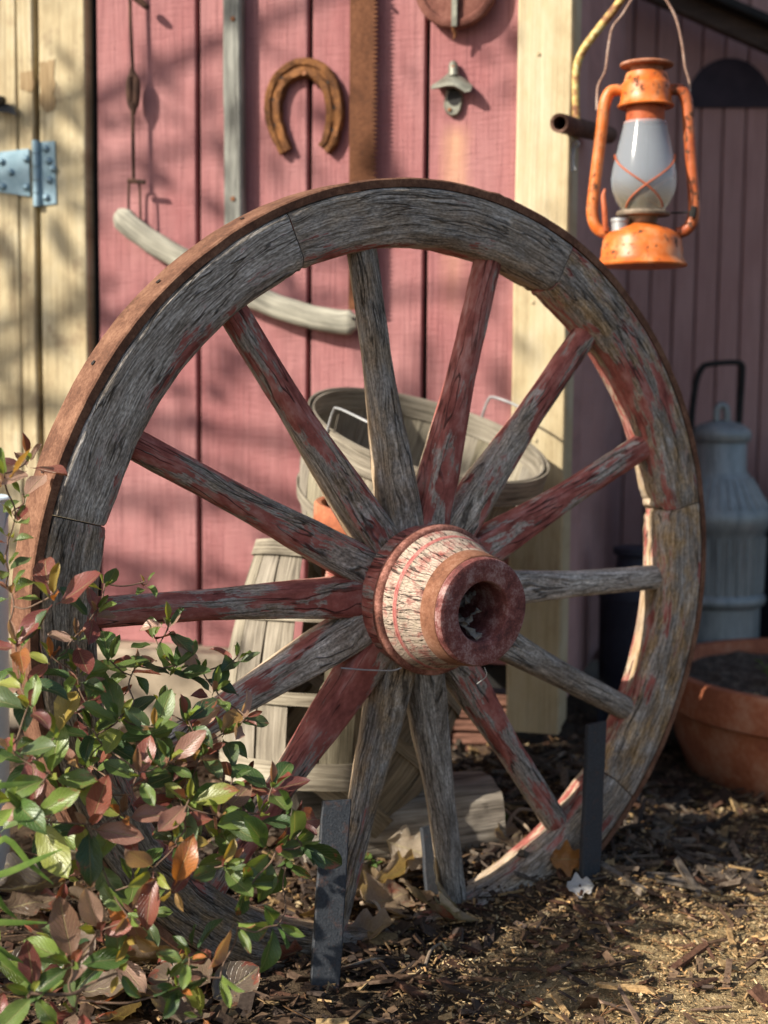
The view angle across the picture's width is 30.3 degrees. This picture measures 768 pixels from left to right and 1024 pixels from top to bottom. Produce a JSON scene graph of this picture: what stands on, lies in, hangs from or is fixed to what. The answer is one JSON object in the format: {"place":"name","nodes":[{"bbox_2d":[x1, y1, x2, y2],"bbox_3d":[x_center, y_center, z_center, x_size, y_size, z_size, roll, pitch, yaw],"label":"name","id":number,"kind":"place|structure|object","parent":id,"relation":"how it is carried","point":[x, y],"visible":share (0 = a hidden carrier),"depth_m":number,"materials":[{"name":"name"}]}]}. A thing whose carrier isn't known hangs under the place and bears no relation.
{"place":"outdoors","nodes":[
{"label":"outdoors","id":0,"kind":"place"},
{"bbox_2d":[0,659,767,1023],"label":"ground","id":1,"kind":"structure","parent":0,"point":[316,1009],"depth_m":1.85,"materials":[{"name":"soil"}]},
{"bbox_2d":[0,494,9,878],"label":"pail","id":2,"kind":"object","parent":1,"relation":"on","point":[4,714],"visible":0.53,"depth_m":1.98,"materials":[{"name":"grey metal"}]},
{"bbox_2d":[0,781,62,985],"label":"grass tuft","id":3,"kind":"object","parent":1,"relation":"on","point":[5,955],"visible":1,"depth_m":1.36,"materials":[{"name":"green plant"}]},
{"bbox_2d":[0,852,65,893],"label":"dry leaf","id":4,"kind":"object","parent":1,"relation":"on","point":[28,879],"visible":0.59,"depth_m":1.94,"materials":[{"name":"plant"}]},
{"bbox_2d":[56,820,75,860],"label":"dry leaf","id":5,"kind":"object","parent":1,"relation":"on","point":[73,854],"visible":0.06,"depth_m":2.02,"materials":[{"name":"brown plant"}]},
{"bbox_2d":[0,886,259,1023],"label":"leaf litter","id":6,"kind":"object","parent":1,"relation":"on","point":[244,976],"visible":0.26,"depth_m":1.73,"materials":[{"name":"brown plant"}]},
{"bbox_2d":[116,975,156,997],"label":"dry leaf","id":7,"kind":"object","parent":1,"relation":"on","point":[149,993],"visible":0.16,"depth_m":1.70,"materials":[{"name":"brown plant"}]},
{"bbox_2d":[0,432,341,1023],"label":"shrub","id":8,"kind":"object","parent":1,"relation":"on","point":[83,963],"visible":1,"depth_m":1.46,"materials":[{"name":"green plant"}]},
{"bbox_2d":[278,940,302,960],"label":"dry leaf","id":9,"kind":"object","parent":1,"relation":"on","point":[293,948],"visible":0.69,"depth_m":1.80,"materials":[{"name":"brown plant"}]},
{"bbox_2d":[299,906,313,916],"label":"dry leaf","id":10,"kind":"object","parent":1,"relation":"on","point":[310,912],"visible":0.1,"depth_m":1.93,"materials":[{"name":"brown plant"}]},
{"bbox_2d":[0,0,631,741],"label":"barn wall","id":11,"kind":"structure","parent":1,"relation":"on","point":[78,272],"depth_m":2.52,"materials":[{"name":"pink paint"}]},
{"bbox_2d":[0,0,43,637],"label":"door","id":12,"kind":"structure","parent":11,"relation":"in","point":[21,301],"depth_m":2.60,"materials":[{"name":"beige paint"}]},
{"bbox_2d":[126,0,149,219],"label":"hanging rod","id":13,"kind":"object","parent":11,"relation":"hanging from","point":[133,88],"visible":1,"depth_m":2.50,"materials":[{"name":"metal"}]},
{"bbox_2d":[223,0,245,224],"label":"wooden bar","id":14,"kind":"object","parent":11,"relation":"attached to","point":[234,116],"visible":0.81,"depth_m":2.45,"materials":[{"name":"grey wood"}]},
{"bbox_2d":[113,208,356,334],"bbox_3d":[-0.263,-0.423,2.482,0.457,0.223,0.052,2,6,15],"label":"curved handle","id":15,"kind":"object","parent":11,"relation":"attached to","point":[131,225],"visible":0.72,"depth_m":2.46,"materials":[{"name":"grey wood"}]},
{"bbox_2d":[264,57,345,154],"bbox_3d":[-0.138,-0.697,2.437,0.145,0.165,0.025,2,6,15],"label":"horseshoe","id":16,"kind":"object","parent":11,"relation":"attached to","point":[322,75],"visible":1,"depth_m":2.43,"materials":[{"name":"brown metal"}]},
{"bbox_2d":[348,0,378,309],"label":"crosscut saw","id":17,"kind":"object","parent":11,"relation":"hanging from","point":[362,97],"visible":0.67,"depth_m":2.40,"materials":[{"name":"metal"}]},
{"bbox_2d":[431,61,472,117],"bbox_3d":[0.114,-0.706,2.364,0.071,0.090,0.030,2,6,15],"label":"bottle opener","id":18,"kind":"object","parent":11,"relation":"attached to","point":[454,83],"visible":1,"depth_m":2.36,"materials":[{"name":"metal"}]},
{"bbox_2d":[416,0,494,39],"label":"round lid","id":19,"kind":"object","parent":11,"relation":"hanging from","point":[453,15],"visible":1,"depth_m":2.34,"materials":[{"name":"metal"}]},
{"bbox_2d":[550,0,625,171],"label":"lantern hook","id":20,"kind":"object","parent":11,"relation":"attached to","point":[575,124],"visible":0.97,"depth_m":2.30,"materials":[{"name":"yellow paint"}]},
{"bbox_2d":[586,0,699,269],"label":"lantern","id":21,"kind":"object","parent":20,"relation":"hanging from","point":[643,179],"visible":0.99,"depth_m":2.19,"materials":[{"name":"orange metal"}]},
{"bbox_2d":[310,799,351,989],"bbox_3d":[-0.070,0.526,1.766,0.038,0.321,0.107,2,6,11],"label":"iron stake","id":22,"kind":"object","parent":1,"relation":"on","point":[327,940],"visible":0.78,"depth_m":1.77,"materials":[{"name":"grey metal"}]},
{"bbox_2d":[10,177,705,973],"bbox_3d":[0.051,0.111,1.874,1.080,1.080,0.262,0,6,-35],"label":"wagon wheel","id":23,"kind":"object","parent":1,"relation":"on","point":[420,595],"visible":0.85,"depth_m":1.82,"materials":[{"name":"paint"}]},
{"bbox_2d":[255,674,461,838],"bbox_3d":[-0.035,0.324,2.170,0.276,0.247,0.276,37,-9,7],"label":"fruit basket","id":24,"kind":"object","parent":1,"relation":"on","point":[403,771],"visible":0.16,"depth_m":2.06,"materials":[{"name":"brown wood"}]},
{"bbox_2d":[341,957,384,967],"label":"twig","id":25,"kind":"object","parent":1,"relation":"on","point":[364,961],"visible":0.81,"depth_m":1.81,"materials":[{"name":"wood"}]},
{"bbox_2d":[351,907,393,944],"bbox_3d":[-0.019,0.555,1.889,0.076,0.016,0.070,-20,21,25],"label":"dry leaf","id":26,"kind":"object","parent":1,"relation":"on","point":[378,923],"visible":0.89,"depth_m":1.90,"materials":[{"name":"brown plant"}]},
{"bbox_2d":[360,900,380,910],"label":"twig","id":27,"kind":"object","parent":26,"relation":"on","point":[376,903],"visible":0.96,"depth_m":1.92,"materials":[{"name":"wood"}]},
{"bbox_2d":[364,852,381,867],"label":"weed","id":28,"kind":"object","parent":1,"relation":"on","point":[368,856],"visible":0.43,"depth_m":2.04,"materials":[{"name":"green plant"}]},
{"bbox_2d":[0,733,766,1023],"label":"pine needles","id":29,"kind":"object","parent":1,"relation":"on","point":[551,988],"visible":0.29,"depth_m":1.85,"materials":[{"name":"brown plant"}]},
{"bbox_2d":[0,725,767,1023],"bbox_3d":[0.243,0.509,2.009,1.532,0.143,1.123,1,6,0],"label":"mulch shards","id":30,"kind":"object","parent":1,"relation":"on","point":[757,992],"visible":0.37,"depth_m":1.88,"materials":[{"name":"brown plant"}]},
{"bbox_2d":[494,823,522,846],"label":"dry leaf","id":31,"kind":"object","parent":30,"relation":"on","point":[513,829],"visible":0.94,"depth_m":2.13,"materials":[{"name":"brown plant"}]},
{"bbox_2d":[505,807,532,826],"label":"twig","id":32,"kind":"object","parent":30,"relation":"on","point":[510,818],"visible":0.88,"depth_m":2.19,"materials":[{"name":"brown wood"}]},
{"bbox_2d":[550,840,579,876],"bbox_3d":[0.267,0.504,2.060,0.055,0.055,0.010,6,-20,-22],"label":"dry leaf","id":33,"kind":"object","parent":30,"relation":"on","point":[565,858],"visible":1,"depth_m":2.06,"materials":[{"name":"brown plant"}]},
{"bbox_2d":[360,870,415,916],"bbox_3d":[0.004,0.533,1.965,0.101,0.020,0.103,40,17,32],"label":"dry leaf","id":34,"kind":"object","parent":1,"relation":"on","point":[389,895],"visible":0.94,"depth_m":1.98,"materials":[{"name":"brown plant"}]},
{"bbox_2d":[355,859,378,896],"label":"dry leaf","id":35,"kind":"object","parent":34,"relation":"on","point":[372,871],"visible":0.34,"depth_m":2.02,"materials":[{"name":"brown plant"}]},
{"bbox_2d":[290,771,505,865],"bbox_3d":[0.018,0.486,2.176,0.313,0.153,0.177,-1,6,-12],"label":"split log","id":36,"kind":"object","parent":1,"relation":"on","point":[479,804],"visible":0.25,"depth_m":2.12,"materials":[{"name":"grey wood"}]},
{"bbox_2d":[219,538,362,791],"bbox_3d":[-0.109,0.221,2.109,0.260,0.352,0.261,3,-3,0],"label":"fruit basket","id":37,"kind":"object","parent":36,"relation":"on","point":[273,560],"visible":0.23,"depth_m":2.00,"materials":[{"name":"brown wood"}]},
{"bbox_2d":[313,496,346,576],"bbox_3d":[-0.031,0.051,2.088,0.155,0.125,0.155,6,11,-1],"label":"clay pot","id":38,"kind":"object","parent":37,"relation":"on","point":[324,514],"visible":0.13,"depth_m":2.03,"materials":[{"name":"ceramic"}]},
{"bbox_2d":[297,388,549,574],"bbox_3d":[0.046,-0.031,2.233,0.386,0.289,0.386,14,20,-5],"label":"fruit basket","id":39,"kind":"object","parent":37,"relation":"on","point":[346,427],"visible":0.3,"depth_m":2.29,"materials":[{"name":"brown wood"}]},
{"bbox_2d":[420,825,438,894],"bbox_3d":[0.072,0.549,2.012,0.027,0.203,0.067,-1,6,-17],"label":"iron stake","id":40,"kind":"object","parent":1,"relation":"on","point":[430,884],"visible":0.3,"depth_m":2.02,"materials":[{"name":"grey metal"}]},
{"bbox_2d":[424,942,440,965],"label":"twig","id":41,"kind":"object","parent":1,"relation":"on","point":[429,953],"visible":0.99,"depth_m":1.84,"materials":[{"name":"wood"}]},
{"bbox_2d":[433,857,457,907],"bbox_3d":[0.086,0.516,1.987,0.018,0.085,0.089,-25,-9,13],"label":"dry leaf","id":42,"kind":"object","parent":1,"relation":"on","point":[440,888],"visible":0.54,"depth_m":1.97,"materials":[{"name":"brown plant"}]},
{"bbox_2d":[434,892,477,921],"bbox_3d":[0.094,0.546,1.936,0.067,0.017,0.076,35,-21,1],"label":"dry leaf","id":43,"kind":"object","parent":1,"relation":"on","point":[452,909],"visible":0.69,"depth_m":1.92,"materials":[{"name":"grey plant"}]},
{"bbox_2d":[398,878,457,922],"bbox_3d":[0.061,0.535,1.957,0.098,0.018,0.095,32,-7,22],"label":"dry leaf","id":44,"kind":"object","parent":43,"relation":"on","point":[425,896],"visible":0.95,"depth_m":1.94,"materials":[{"name":"brown plant"}]},
{"bbox_2d":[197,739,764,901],"bbox_3d":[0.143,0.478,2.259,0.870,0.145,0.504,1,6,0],"label":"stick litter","id":45,"kind":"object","parent":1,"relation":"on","point":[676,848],"visible":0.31,"depth_m":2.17,"materials":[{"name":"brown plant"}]},
{"bbox_2d":[375,848,413,883],"bbox_3d":[0.015,0.511,2.021,0.080,0.075,0.018,-10,44,-48],"label":"dry leaf","id":46,"kind":"object","parent":45,"relation":"on","point":[397,865],"visible":0.91,"depth_m":2.01,"materials":[{"name":"yellow plant"}]},
{"bbox_2d":[387,824,422,870],"bbox_3d":[0.038,0.485,2.044,0.071,0.064,0.012,18,-29,2],"label":"dry leaf","id":47,"kind":"object","parent":46,"relation":"on","point":[403,840],"visible":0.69,"depth_m":2.05,"materials":[{"name":"beige plant"}]},
{"bbox_2d":[450,688,515,750],"bbox_3d":[0.122,0.371,2.540,0.252,0.113,0.092,1,6,6],"label":"board stack","id":48,"kind":"object","parent":1,"relation":"on","point":[465,730],"visible":0.07,"depth_m":2.49,"materials":[{"name":"red wood"}]},
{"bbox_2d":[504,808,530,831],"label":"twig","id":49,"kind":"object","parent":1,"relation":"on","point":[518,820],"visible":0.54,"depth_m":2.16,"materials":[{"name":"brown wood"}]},
{"bbox_2d":[520,997,544,1005],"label":"dry leaf","id":50,"kind":"object","parent":1,"relation":"on","point":[528,1003],"visible":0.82,"depth_m":1.71,"materials":[{"name":"brown plant"}]},
{"bbox_2d":[538,752,577,772],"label":"twig","id":51,"kind":"object","parent":1,"relation":"on","point":[562,753],"visible":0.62,"depth_m":2.43,"materials":[{"name":"brown wood"}]},
{"bbox_2d":[566,872,593,898],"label":"dry leaf","id":52,"kind":"object","parent":1,"relation":"on","point":[586,883],"visible":1,"depth_m":2.01,"materials":[{"name":"grey plant"}]},
{"bbox_2d":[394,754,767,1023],"bbox_3d":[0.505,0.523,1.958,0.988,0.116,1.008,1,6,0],"label":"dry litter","id":53,"kind":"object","parent":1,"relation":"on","point":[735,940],"visible":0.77,"depth_m":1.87,"materials":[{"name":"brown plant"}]},
{"bbox_2d":[579,721,606,878],"bbox_3d":[0.301,0.470,2.063,0.055,0.329,0.025,-3,6,-31],"label":"iron stake","id":54,"kind":"object","parent":1,"relation":"on","point":[592,804],"visible":0.66,"depth_m":2.06,"materials":[{"name":"grey metal"}]},
{"bbox_2d":[597,545,665,749],"bbox_3d":[0.497,0.268,2.819,0.144,0.405,0.144,1,6,0],"label":"dark can","id":55,"kind":"object","parent":1,"relation":"on","point":[618,613],"visible":0.38,"depth_m":2.77,"materials":[{"name":"black metal"}]},
{"bbox_2d":[646,838,652,860],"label":"twig","id":56,"kind":"object","parent":1,"relation":"on","point":[649,844],"visible":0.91,"depth_m":2.18,"materials":[{"name":"brown wood"}]},
{"bbox_2d":[650,826,669,840],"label":"dry leaf","id":57,"kind":"object","parent":1,"relation":"on","point":[657,828],"visible":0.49,"depth_m":2.24,"materials":[{"name":"brown plant"}]},
{"bbox_2d":[590,0,767,660],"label":"lean to wall","id":58,"kind":"structure","parent":1,"relation":"on","point":[708,302],"depth_m":3.37,"materials":[{"name":"paint"}]},
{"bbox_2d":[674,638,767,800],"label":"clay planter","id":59,"kind":"object","parent":1,"relation":"on","point":[721,725],"visible":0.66,"depth_m":2.57,"materials":[{"name":"ceramic"}]},
{"bbox_2d":[688,360,767,643],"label":"milk can","id":60,"kind":"object","parent":1,"relation":"on","point":[736,516],"visible":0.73,"depth_m":3.01,"materials":[{"name":"grey metal"}]},
{"bbox_2d":[759,530,767,637],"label":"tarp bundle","id":61,"kind":"object","parent":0,"point":[763,632],"visible":0.19,"depth_m":3.25,"materials":[{"name":"grey fabric"}]}
]}

